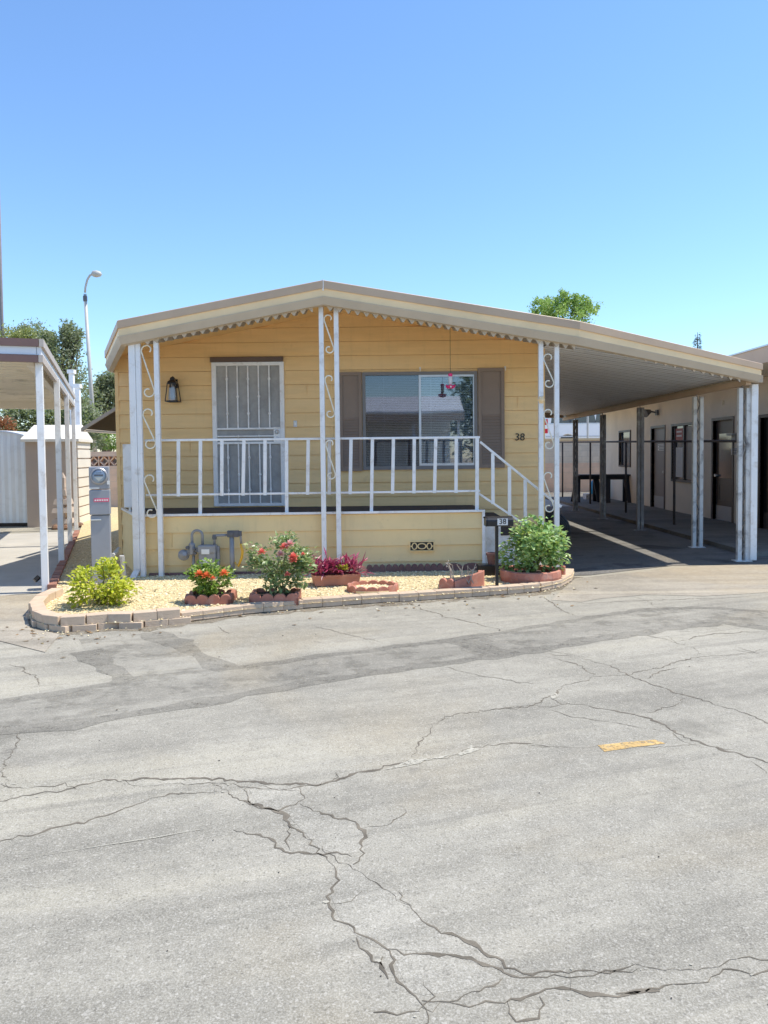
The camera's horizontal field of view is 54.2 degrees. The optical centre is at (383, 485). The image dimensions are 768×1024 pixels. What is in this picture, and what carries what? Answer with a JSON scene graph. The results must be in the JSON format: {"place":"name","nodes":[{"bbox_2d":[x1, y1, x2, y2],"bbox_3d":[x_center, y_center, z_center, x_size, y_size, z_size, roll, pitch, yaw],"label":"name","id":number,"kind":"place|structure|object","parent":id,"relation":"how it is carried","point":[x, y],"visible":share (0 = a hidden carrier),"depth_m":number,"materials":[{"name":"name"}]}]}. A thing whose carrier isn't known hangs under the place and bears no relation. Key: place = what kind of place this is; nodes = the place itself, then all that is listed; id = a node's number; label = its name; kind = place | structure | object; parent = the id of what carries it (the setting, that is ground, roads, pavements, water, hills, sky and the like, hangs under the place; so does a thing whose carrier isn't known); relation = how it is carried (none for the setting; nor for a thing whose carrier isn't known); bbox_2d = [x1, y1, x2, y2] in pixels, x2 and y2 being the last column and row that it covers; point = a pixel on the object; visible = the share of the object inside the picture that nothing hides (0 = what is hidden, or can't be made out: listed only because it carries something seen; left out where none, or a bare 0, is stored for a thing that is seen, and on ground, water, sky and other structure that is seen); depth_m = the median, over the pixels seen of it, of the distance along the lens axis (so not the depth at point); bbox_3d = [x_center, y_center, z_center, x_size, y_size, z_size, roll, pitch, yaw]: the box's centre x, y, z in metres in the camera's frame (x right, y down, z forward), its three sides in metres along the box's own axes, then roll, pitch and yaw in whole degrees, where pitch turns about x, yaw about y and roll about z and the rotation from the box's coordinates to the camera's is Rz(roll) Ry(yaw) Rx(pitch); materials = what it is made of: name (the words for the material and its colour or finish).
{"place":"outdoors","nodes":[
{"label":"outdoors","id":0,"kind":"place"},
{"bbox_2d":[0,531,73,594],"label":"neighbour driveway","id":1,"kind":"structure","parent":0,"point":[20,562],"depth_m":11.27,"materials":[{"name":"concrete"}]},
{"bbox_2d":[0,430,27,526],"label":"white shed","id":2,"kind":"structure","parent":1,"relation":"on","point":[13,501],"depth_m":16.96,"materials":[{"name":"metal"}]},
{"bbox_2d":[0,337,77,591],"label":"neighbouring carport","id":3,"kind":"object","parent":1,"relation":"on","point":[32,376],"visible":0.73,"depth_m":10.54,"materials":[{"name":"white paint"}]},
{"bbox_2d":[51,472,73,524],"bbox_3d":[-7.001,0.329,16.384,0.400,1.226,0.400,-1,2,0],"label":"stepped ornament","id":4,"kind":"object","parent":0,"point":[54,510],"visible":0.48,"depth_m":16.28,"materials":[{"name":"beige stone"}]},
{"bbox_2d":[91,456,116,465],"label":"hillside","id":5,"kind":"structure","parent":0,"point":[104,461],"depth_m":23.65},
{"bbox_2d":[0,206,3,336],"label":"utility pole","id":6,"kind":"object","parent":5,"relation":"on","point":[1,305],"visible":0.29,"depth_m":39.68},
{"bbox_2d":[0,415,18,430],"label":"red bush","id":7,"kind":"object","parent":5,"relation":"on","point":[3,423],"visible":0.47,"depth_m":25.46,"materials":[{"name":"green plant"}]},
{"bbox_2d":[0,409,36,431],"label":"hedge bush","id":8,"kind":"object","parent":5,"relation":"on","point":[14,412],"visible":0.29,"depth_m":26.81,"materials":[{"name":"green plant"}]},
{"bbox_2d":[0,323,39,419],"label":"olive tree","id":9,"kind":"object","parent":5,"relation":"on","point":[16,334],"visible":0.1,"depth_m":39.45,"materials":[{"name":"green plant"}]},
{"bbox_2d":[10,317,58,416],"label":"feathery tree","id":10,"kind":"object","parent":5,"relation":"on","point":[36,327],"visible":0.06,"depth_m":43.59,"materials":[{"name":"green plant"}]},
{"bbox_2d":[8,409,69,431],"bbox_3d":[-12.670,-2.087,27.491,2.193,2.428,1.809,-1,2,0],"label":"hedge bush","id":11,"kind":"object","parent":5,"relation":"on","point":[46,418],"visible":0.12,"depth_m":27.17,"materials":[{"name":"green plant"}]},
{"bbox_2d":[28,409,92,437],"bbox_3d":[-12.022,-2.053,27.965,2.308,2.414,1.819,-1,2,0],"label":"hedge bush","id":12,"kind":"object","parent":5,"relation":"on","point":[62,416],"visible":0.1,"depth_m":27.80,"materials":[{"name":"green plant"}]},
{"bbox_2d":[28,318,107,434],"bbox_3d":[-16.204,-4.960,37.971,3.653,7.054,3.334,1,3,40],"label":"oak tree","id":13,"kind":"object","parent":5,"relation":"on","point":[70,339],"visible":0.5,"depth_m":37.61,"materials":[{"name":"green plant"}]},
{"bbox_2d":[61,398,104,451],"bbox_3d":[-11.614,-2.121,28.509,2.269,2.454,2.126,-1,2,0],"label":"tree","id":14,"kind":"object","parent":5,"relation":"on","point":[87,409],"visible":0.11,"depth_m":28.45,"materials":[{"name":"green plant"}]},
{"bbox_2d":[83,270,101,451],"bbox_3d":[-11.925,-5.011,30.899,0.796,7.618,0.300,-1,2,0],"label":"street lamp","id":15,"kind":"object","parent":5,"relation":"on","point":[95,273],"visible":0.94,"depth_m":30.81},
{"bbox_2d":[81,370,114,451],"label":"round tree","id":16,"kind":"object","parent":5,"relation":"on","point":[105,384],"visible":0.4,"depth_m":41.51,"materials":[{"name":"green plant"}]},
{"bbox_2d":[91,432,111,451],"bbox_3d":[-10.383,-1.791,27.479,0.808,1.430,0.883,-1,2,0],"label":"grey bush","id":17,"kind":"object","parent":5,"relation":"on","point":[100,440],"visible":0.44,"depth_m":27.45,"materials":[{"name":"green plant"}]},
{"bbox_2d":[100,433,115,451],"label":"green bush","id":18,"kind":"object","parent":5,"relation":"on","point":[113,443],"visible":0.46,"depth_m":25.37,"materials":[{"name":"green plant"}]},
{"bbox_2d":[527,287,605,322],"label":"leafy tree","id":19,"kind":"object","parent":5,"relation":"on","point":[582,310],"visible":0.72,"depth_m":44.17,"materials":[{"name":"green plant"}]},
{"bbox_2d":[545,414,599,438],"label":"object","id":20,"kind":"object","parent":5,"relation":"on","point":[566,429],"visible":0.08,"depth_m":32.87,"materials":[{"name":"white paint"}]},
{"bbox_2d":[123,444,131,510],"bbox_3d":[-3.394,-0.103,10.102,0.110,0.899,0.350,-1,2,0],"label":"porch cabinet","id":21,"kind":"object","parent":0,"point":[127,475],"visible":0.44,"depth_m":9.93,"materials":[{"name":"white paint"}]},
{"bbox_2d":[0,526,767,1023],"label":"road","id":22,"kind":"structure","parent":0,"point":[490,850],"depth_m":3.08,"materials":[{"name":"asphalt"}]},
{"bbox_2d":[0,595,59,651],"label":"concrete pad","id":23,"kind":"object","parent":22,"relation":"on","point":[14,609],"visible":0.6,"depth_m":6.82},
{"bbox_2d":[37,621,48,630],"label":"curb brick","id":24,"kind":"object","parent":22,"relation":"on","point":[42,626],"visible":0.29,"depth_m":6.74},
{"bbox_2d":[33,609,53,622],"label":"curb brick","id":25,"kind":"object","parent":24,"relation":"on","point":[37,615],"visible":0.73,"depth_m":6.86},
{"bbox_2d":[42,612,65,624],"bbox_3d":[-2.962,1.203,6.757,0.204,0.085,0.125,0,2,26],"label":"curb brick","id":26,"kind":"object","parent":24,"relation":"on","point":[52,618],"visible":0.85,"depth_m":6.70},
{"bbox_2d":[20,425,92,527],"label":"beige shed","id":27,"kind":"structure","parent":22,"relation":"on","point":[84,440],"depth_m":16.77,"materials":[{"name":"plastic"}]},
{"bbox_2d":[49,625,71,632],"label":"curb brick","id":28,"kind":"object","parent":22,"relation":"on","point":[62,629],"visible":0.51,"depth_m":6.64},
{"bbox_2d":[67,369,75,424],"bbox_3d":[-8.080,-1.086,19.525,0.170,3.820,0.170,-1,2,0],"label":"white post","id":29,"kind":"object","parent":22,"relation":"on","point":[71,372],"visible":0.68,"depth_m":19.41,"materials":[{"name":"paint"}]},
{"bbox_2d":[73,384,81,424],"bbox_3d":[-7.728,-0.860,19.032,0.170,3.402,0.170,-1,2,0],"label":"white post","id":30,"kind":"object","parent":22,"relation":"on","point":[78,417],"visible":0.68,"depth_m":18.94,"materials":[{"name":"paint"}]},
{"bbox_2d":[72,624,97,631],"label":"curb brick","id":31,"kind":"object","parent":22,"relation":"on","point":[85,627],"visible":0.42,"depth_m":6.67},
{"bbox_2d":[60,613,85,625],"bbox_3d":[-2.774,1.204,6.710,0.204,0.085,0.125,-1,2,-14],"label":"curb brick","id":32,"kind":"object","parent":31,"relation":"on","point":[72,619],"visible":0.98,"depth_m":6.66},
{"bbox_2d":[90,451,117,506],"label":"decorative block wall","id":33,"kind":"structure","parent":22,"relation":"on","point":[113,475],"depth_m":23.12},
{"bbox_2d":[119,621,144,628],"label":"curb brick","id":34,"kind":"object","parent":22,"relation":"on","point":[133,625],"visible":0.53,"depth_m":6.74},
{"bbox_2d":[144,619,167,626],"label":"curb brick","id":35,"kind":"object","parent":22,"relation":"on","point":[150,623],"visible":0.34,"depth_m":6.83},
{"bbox_2d":[133,609,156,621],"bbox_3d":[-2.189,1.192,6.865,0.204,0.085,0.125,-2,2,-22],"label":"curb brick","id":36,"kind":"object","parent":35,"relation":"on","point":[145,615],"visible":0.95,"depth_m":6.81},
{"bbox_2d":[156,607,179,619],"bbox_3d":[-1.997,1.184,6.939,0.204,0.085,0.125,-2,3,-21],"label":"curb brick","id":37,"kind":"object","parent":22,"relation":"on","point":[169,613],"visible":0.89,"depth_m":6.89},
{"bbox_2d":[168,616,190,624],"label":"curb brick","id":38,"kind":"object","parent":22,"relation":"on","point":[181,620],"visible":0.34,"depth_m":6.91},
{"bbox_2d":[180,609,202,620],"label":"curb brick","id":39,"kind":"object","parent":22,"relation":"on","point":[193,612],"visible":0.73,"depth_m":7.02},
{"bbox_2d":[199,606,223,619],"bbox_3d":[-1.651,1.216,7.162,0.204,0.085,0.125,-2,3,-33],"label":"curb brick","id":40,"kind":"object","parent":22,"relation":"on","point":[208,611],"visible":0.89,"depth_m":7.12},
{"bbox_2d":[220,604,242,616],"bbox_3d":[-1.481,1.210,7.271,0.204,0.085,0.125,-2,3,-33],"label":"curb brick","id":41,"kind":"object","parent":22,"relation":"on","point":[232,608],"visible":0.89,"depth_m":7.23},
{"bbox_2d":[240,602,262,613],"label":"curb brick","id":42,"kind":"object","parent":22,"relation":"on","point":[248,608],"visible":0.89,"depth_m":7.32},
{"bbox_2d":[261,601,283,611],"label":"curb brick","id":43,"kind":"object","parent":22,"relation":"on","point":[278,605],"visible":0.89,"depth_m":7.41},
{"bbox_2d":[283,599,302,609],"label":"curb brick","id":44,"kind":"object","parent":22,"relation":"on","point":[289,605],"visible":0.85,"depth_m":7.48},
{"bbox_2d":[7,571,587,657],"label":"leaf litter","id":45,"kind":"object","parent":22,"relation":"on","point":[240,615],"visible":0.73,"depth_m":7.38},
{"bbox_2d":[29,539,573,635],"bbox_3d":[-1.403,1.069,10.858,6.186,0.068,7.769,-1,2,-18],"label":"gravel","id":46,"kind":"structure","parent":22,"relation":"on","point":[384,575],"depth_m":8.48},
{"bbox_2d":[108,611,132,622],"bbox_3d":[-2.384,1.195,6.811,0.204,0.085,0.125,0,2,-2],"label":"curb brick","id":47,"kind":"object","parent":46,"relation":"on","point":[120,616],"visible":0.89,"depth_m":6.75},
{"bbox_2d":[30,507,573,625],"bbox_3d":[-3.181,0.879,15.623,6.193,0.001,17.309,-1,2,-20],"label":"gravel bed","id":48,"kind":"object","parent":22,"relation":"on","point":[85,532],"visible":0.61,"depth_m":8.75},
{"bbox_2d":[86,611,109,623],"bbox_3d":[-2.581,1.199,6.783,0.204,0.085,0.125,-2,2,-23],"label":"curb brick","id":49,"kind":"object","parent":48,"relation":"on","point":[96,617],"visible":0.86,"depth_m":6.73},
{"bbox_2d":[65,556,142,608],"bbox_3d":[-2.844,0.989,7.579,0.751,0.540,0.720,-1,2,0],"label":"lime shrub","id":50,"kind":"object","parent":48,"relation":"on","point":[104,569],"visible":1,"depth_m":7.49,"materials":[{"name":"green plant"}]},
{"bbox_2d":[89,466,126,583],"bbox_3d":[-3.282,0.484,9.133,0.328,1.434,0.824,0,2,6],"label":"electric meter pedestal","id":51,"kind":"object","parent":48,"relation":"on","point":[100,506],"visible":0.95,"depth_m":8.81,"materials":[{"name":"grey metal"}]},
{"bbox_2d":[89,489,110,514],"bbox_3d":[-3.349,0.197,8.853,0.228,0.291,0.140,-1,2,-16],"label":"breaker door","id":52,"kind":"structure","parent":51,"relation":"in","point":[96,508],"depth_m":8.79,"materials":[{"name":"grey metal"}]},
{"bbox_2d":[184,589,236,604],"bbox_3d":[-1.768,1.145,7.685,0.482,0.110,0.356,-1,2,0],"label":"planter edging","id":53,"kind":"object","parent":48,"relation":"on","point":[229,596],"visible":0.83,"depth_m":7.52,"materials":[{"name":"ceramic"}]},
{"bbox_2d":[183,557,237,595],"bbox_3d":[-1.772,0.973,7.675,0.576,0.475,0.491,-1,2,0],"label":"orange flower plant","id":54,"kind":"object","parent":53,"relation":"in","point":[204,573],"visible":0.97,"depth_m":7.59,"materials":[{"name":"green plant"}]},
{"bbox_2d":[178,529,243,575],"bbox_3d":[-2.140,0.852,9.287,0.814,0.621,0.163,-1,2,0],"label":"gas meter","id":55,"kind":"object","parent":48,"relation":"on","point":[208,551],"visible":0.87,"depth_m":9.26,"materials":[{"name":"grey paint"}]},
{"bbox_2d":[249,587,300,604],"bbox_3d":[-1.105,1.134,7.660,0.503,0.120,0.374,-1,2,0],"label":"planter edging","id":56,"kind":"object","parent":48,"relation":"on","point":[261,594],"visible":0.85,"depth_m":7.49,"materials":[{"name":"concrete"}]},
{"bbox_2d":[242,530,319,595],"bbox_3d":[-1.054,0.819,7.645,0.790,0.705,0.644,-1,2,0],"label":"rose bush","id":57,"kind":"object","parent":48,"relation":"on","point":[301,557],"visible":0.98,"depth_m":7.56,"materials":[{"name":"green plant"}]},
{"bbox_2d":[311,571,360,585],"bbox_3d":[-0.554,1.070,8.610,0.541,0.118,0.252,-1,2,-12],"label":"trough planter","id":58,"kind":"object","parent":48,"relation":"on","point":[345,578],"visible":0.9,"depth_m":8.50,"materials":[{"name":"ceramic"}]},
{"bbox_2d":[302,548,373,580],"bbox_3d":[-0.603,0.883,8.554,0.992,0.380,0.520,-1,2,-7],"label":"purple plant","id":59,"kind":"object","parent":58,"relation":"on","point":[327,566],"visible":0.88,"depth_m":8.55,"materials":[{"name":"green plant"}]},
{"bbox_2d":[347,580,398,593],"bbox_3d":[-0.123,1.117,8.207,0.567,0.089,0.468,-1,2,0],"label":"planter ring","id":60,"kind":"object","parent":48,"relation":"on","point":[393,586],"visible":0.83,"depth_m":8.08,"materials":[{"name":"concrete"}]},
{"bbox_2d":[353,584,388,593],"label":"planter gravel","id":61,"kind":"structure","parent":60,"relation":"in","point":[377,586],"depth_m":8.26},
{"bbox_2d":[439,570,483,588],"bbox_3d":[0.869,1.050,8.420,0.531,0.183,0.577,-1,2,0],"label":"block planter","id":62,"kind":"object","parent":48,"relation":"on","point":[461,582],"visible":0.82,"depth_m":8.23,"materials":[{"name":"concrete"}]},
{"bbox_2d":[445,560,475,583],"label":"dry twigs","id":63,"kind":"object","parent":62,"relation":"in","point":[452,573],"visible":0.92,"depth_m":8.27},
{"bbox_2d":[477,563,505,575],"bbox_3d":[1.320,1.030,9.205,0.340,0.130,0.170,-1,2,0],"label":"planter tray","id":64,"kind":"object","parent":48,"relation":"on","point":[488,569],"visible":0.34,"depth_m":9.12,"materials":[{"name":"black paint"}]},
{"bbox_2d":[483,516,512,585],"bbox_3d":[1.248,0.763,8.213,0.317,0.856,0.183,-1,2,0],"label":"mailbox","id":65,"kind":"object","parent":48,"relation":"on","point":[496,521],"visible":1,"depth_m":8.17,"materials":[{"name":"black paint"}]},
{"bbox_2d":[500,565,561,583],"bbox_3d":[1.716,1.041,8.784,0.714,0.135,0.709,-1,2,0],"label":"round planter","id":66,"kind":"object","parent":48,"relation":"on","point":[515,577],"visible":0.75,"depth_m":8.51,"materials":[{"name":"concrete"}]},
{"bbox_2d":[494,514,571,576],"bbox_3d":[1.753,0.739,8.718,0.894,0.814,0.759,-1,2,0],"label":"bush","id":67,"kind":"object","parent":66,"relation":"in","point":[534,540],"visible":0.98,"depth_m":8.71,"materials":[{"name":"green plant"}]},
{"bbox_2d":[28,577,580,634],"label":"gutter dirt","id":68,"kind":"structure","parent":22,"relation":"on","point":[149,629],"depth_m":7.45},
{"bbox_2d":[121,781,499,994],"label":"road slab","id":69,"kind":"structure","parent":22,"relation":"on","point":[375,911],"depth_m":2.51,"materials":[{"name":"asphalt"}]},
{"bbox_2d":[300,596,321,607],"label":"curb brick","id":70,"kind":"object","parent":22,"relation":"on","point":[308,601],"visible":0.89,"depth_m":7.57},
{"bbox_2d":[320,595,341,606],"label":"curb brick","id":71,"kind":"object","parent":22,"relation":"on","point":[336,599],"visible":0.89,"depth_m":7.63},
{"bbox_2d":[339,594,360,604],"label":"curb brick","id":72,"kind":"object","parent":22,"relation":"on","point":[349,598],"visible":0.89,"depth_m":7.69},
{"bbox_2d":[359,593,379,603],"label":"curb brick","id":73,"kind":"object","parent":22,"relation":"on","point":[367,597],"visible":0.89,"depth_m":7.76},
{"bbox_2d":[367,564,385,571],"bbox_3d":[-0.101,1.078,9.504,0.240,0.150,0.040,-1,2,-3],"label":"scalloped edging","id":74,"kind":"object","parent":22,"relation":"on","point":[377,568],"visible":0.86,"depth_m":9.48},
{"bbox_2d":[3,646,753,1016],"bbox_3d":[0.408,1.292,5.911,5.100,0.001,7.045,1,3,30],"label":"road crack rubble","id":75,"kind":"object","parent":22,"relation":"on","point":[467,750],"visible":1,"depth_m":3.73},
{"bbox_2d":[0,609,767,730],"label":"road patch","id":76,"kind":"object","parent":22,"relation":"on","point":[180,680],"visible":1,"depth_m":5.52,"materials":[{"name":"asphalt"}]},
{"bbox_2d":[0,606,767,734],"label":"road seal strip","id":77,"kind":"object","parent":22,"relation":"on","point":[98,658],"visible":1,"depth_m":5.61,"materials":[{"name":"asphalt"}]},
{"bbox_2d":[0,597,767,1023],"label":"road crack","id":78,"kind":"object","parent":22,"relation":"on","point":[472,943],"visible":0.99,"depth_m":2.71,"materials":[{"name":"asphalt"}]},
{"bbox_2d":[378,592,398,602],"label":"curb brick","id":79,"kind":"object","parent":22,"relation":"on","point":[391,595],"visible":0.89,"depth_m":7.81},
{"bbox_2d":[386,564,404,571],"bbox_3d":[0.145,1.075,9.515,0.240,0.150,0.040,-1,2,-3],"label":"scalloped edging","id":80,"kind":"object","parent":22,"relation":"on","point":[393,568],"visible":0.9,"depth_m":9.49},
{"bbox_2d":[397,591,417,601],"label":"curb brick","id":81,"kind":"object","parent":22,"relation":"on","point":[412,595],"visible":0.89,"depth_m":7.86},
{"bbox_2d":[405,564,423,571],"bbox_3d":[0.390,1.072,9.527,0.240,0.150,0.040,-1,2,-3],"label":"scalloped edging","id":82,"kind":"object","parent":22,"relation":"on","point":[414,567],"visible":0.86,"depth_m":9.51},
{"bbox_2d":[81,279,762,577],"bbox_3d":[0.276,-0.965,16.295,9.865,3.677,14.416,-1,2,0],"label":"mobile home","id":83,"kind":"object","parent":22,"relation":"on","point":[335,420],"visible":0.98,"depth_m":10.62,"materials":[{"name":"beige paint"}]},
{"bbox_2d":[210,356,284,505],"bbox_3d":[-1.929,-0.761,10.652,1.040,2.114,0.118,-1,2,0],"label":"security door","id":84,"kind":"structure","parent":83,"relation":"in","point":[248,401],"depth_m":10.67,"materials":[{"name":"white paint"}]},
{"bbox_2d":[362,371,477,469],"bbox_3d":[0.512,-0.923,10.721,1.968,1.709,0.175,-1,2,0],"label":"window","id":85,"kind":"structure","parent":83,"relation":"in","point":[395,404],"depth_m":10.74,"materials":[{"name":"glass"}]},
{"bbox_2d":[415,589,435,599],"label":"curb brick","id":86,"kind":"object","parent":22,"relation":"on","point":[428,594],"visible":0.89,"depth_m":7.91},
{"bbox_2d":[424,563,442,570],"bbox_3d":[0.635,1.069,9.538,0.240,0.150,0.040,-1,2,-3],"label":"scalloped edging","id":87,"kind":"object","parent":22,"relation":"on","point":[434,567],"visible":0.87,"depth_m":9.52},
{"bbox_2d":[433,588,453,598],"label":"curb brick","id":88,"kind":"object","parent":22,"relation":"on","point":[445,592],"visible":0.89,"depth_m":7.97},
{"bbox_2d":[451,587,471,597],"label":"curb brick","id":89,"kind":"object","parent":22,"relation":"on","point":[458,593],"visible":0.89,"depth_m":8.03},
{"bbox_2d":[468,586,489,596],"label":"curb brick","id":90,"kind":"object","parent":22,"relation":"on","point":[475,590],"visible":0.89,"depth_m":8.09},
{"bbox_2d":[486,585,506,594],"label":"curb brick","id":91,"kind":"object","parent":22,"relation":"on","point":[503,588],"visible":0.89,"depth_m":8.15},
{"bbox_2d":[504,583,523,593],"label":"curb brick","id":92,"kind":"object","parent":22,"relation":"on","point":[517,586],"visible":0.89,"depth_m":8.21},
{"bbox_2d":[518,582,539,592],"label":"curb brick","id":93,"kind":"object","parent":22,"relation":"on","point":[528,587],"visible":0.89,"depth_m":8.29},
{"bbox_2d":[598,740,663,751],"bbox_3d":[1.298,1.363,3.948,0.364,0.001,0.084,-1,2,-16],"label":"road paint mark","id":94,"kind":"object","parent":22,"relation":"on","point":[607,747],"visible":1,"depth_m":3.94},
{"bbox_2d":[559,440,736,524],"bbox_3d":[5.849,-0.249,18.786,0.052,1.916,13.004,-1,2,0],"label":"pipe fence","id":95,"kind":"object","parent":22,"relation":"on","point":[674,468],"visible":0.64,"depth_m":18.07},
{"bbox_2d":[600,344,767,528],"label":"stucco building","id":96,"kind":"structure","parent":22,"relation":"on","point":[669,420],"depth_m":17.51,"materials":[{"name":"paint"}]},
{"bbox_2d":[618,430,630,466],"bbox_3d":[7.155,-1.089,22.233,0.080,1.077,1.089,-1,2,0],"label":"window","id":97,"kind":"structure","parent":96,"relation":"in","point":[626,434],"depth_m":22.42,"materials":[{"name":"glass"}]},
{"bbox_2d":[650,425,665,508],"bbox_3d":[7.172,-0.454,19.530,0.120,2.196,1.045,-1,2,0],"label":"door","id":98,"kind":"structure","parent":96,"relation":"in","point":[657,458],"depth_m":19.68,"materials":[{"name":"brown paint"}]},
{"bbox_2d":[671,422,691,482],"bbox_3d":[7.127,-0.775,17.819,0.080,1.398,1.460,-1,2,0],"label":"window","id":99,"kind":"structure","parent":96,"relation":"in","point":[683,431],"depth_m":17.83,"materials":[{"name":"glass"}]},
{"bbox_2d":[711,416,733,522],"bbox_3d":[7.147,-0.314,15.744,0.120,2.227,1.039,-1,2,0],"label":"door","id":100,"kind":"structure","parent":96,"relation":"in","point":[724,474],"depth_m":15.82,"materials":[{"name":"brown paint"}]},
{"bbox_2d":[757,414,767,528],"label":"door","id":101,"kind":"structure","parent":96,"relation":"in","point":[765,480],"depth_m":14.11,"materials":[{"name":"brown paint"}]},
{"bbox_2d":[0,0,767,451],"label":"sky","id":102,"kind":"structure","parent":0,"point":[503,154],"materials":[{"name":"blue"}]},
{"bbox_2d":[545,438,599,491],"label":"block wall","id":103,"kind":"structure","parent":0,"point":[583,458],"depth_m":28.00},
{"bbox_2d":[545,506,767,575],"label":"carport floor","id":104,"kind":"structure","parent":0,"point":[603,546],"depth_m":11.83,"materials":[{"name":"asphalt"}]},
{"bbox_2d":[545,510,569,538],"bbox_3d":[2.522,0.712,11.252,0.533,0.683,0.104,-1,2,0],"label":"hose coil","id":105,"kind":"object","parent":104,"relation":"on","point":[563,521],"visible":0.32,"depth_m":11.20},
{"bbox_2d":[545,492,767,555],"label":"walkway","id":106,"kind":"structure","parent":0,"point":[717,533],"depth_m":15.41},
{"bbox_2d":[571,476,599,501],"bbox_3d":[6.022,0.151,22.306,0.841,0.855,0.568,-1,2,0],"label":"sawhorse","id":107,"kind":"object","parent":106,"relation":"on","point":[596,489],"visible":0.43,"depth_m":22.22,"materials":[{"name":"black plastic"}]},
{"bbox_2d":[606,476,630,502],"bbox_3d":[6.804,0.157,21.951,0.841,0.855,0.568,-1,2,0],"label":"sawhorse","id":108,"kind":"object","parent":106,"relation":"on","point":[608,487],"visible":0.52,"depth_m":21.86,"materials":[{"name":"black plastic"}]},
{"bbox_2d":[552,564,767,601],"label":"driveway","id":109,"kind":"structure","parent":0,"point":[715,580],"depth_m":8.77,"materials":[{"name":"beige concrete"}]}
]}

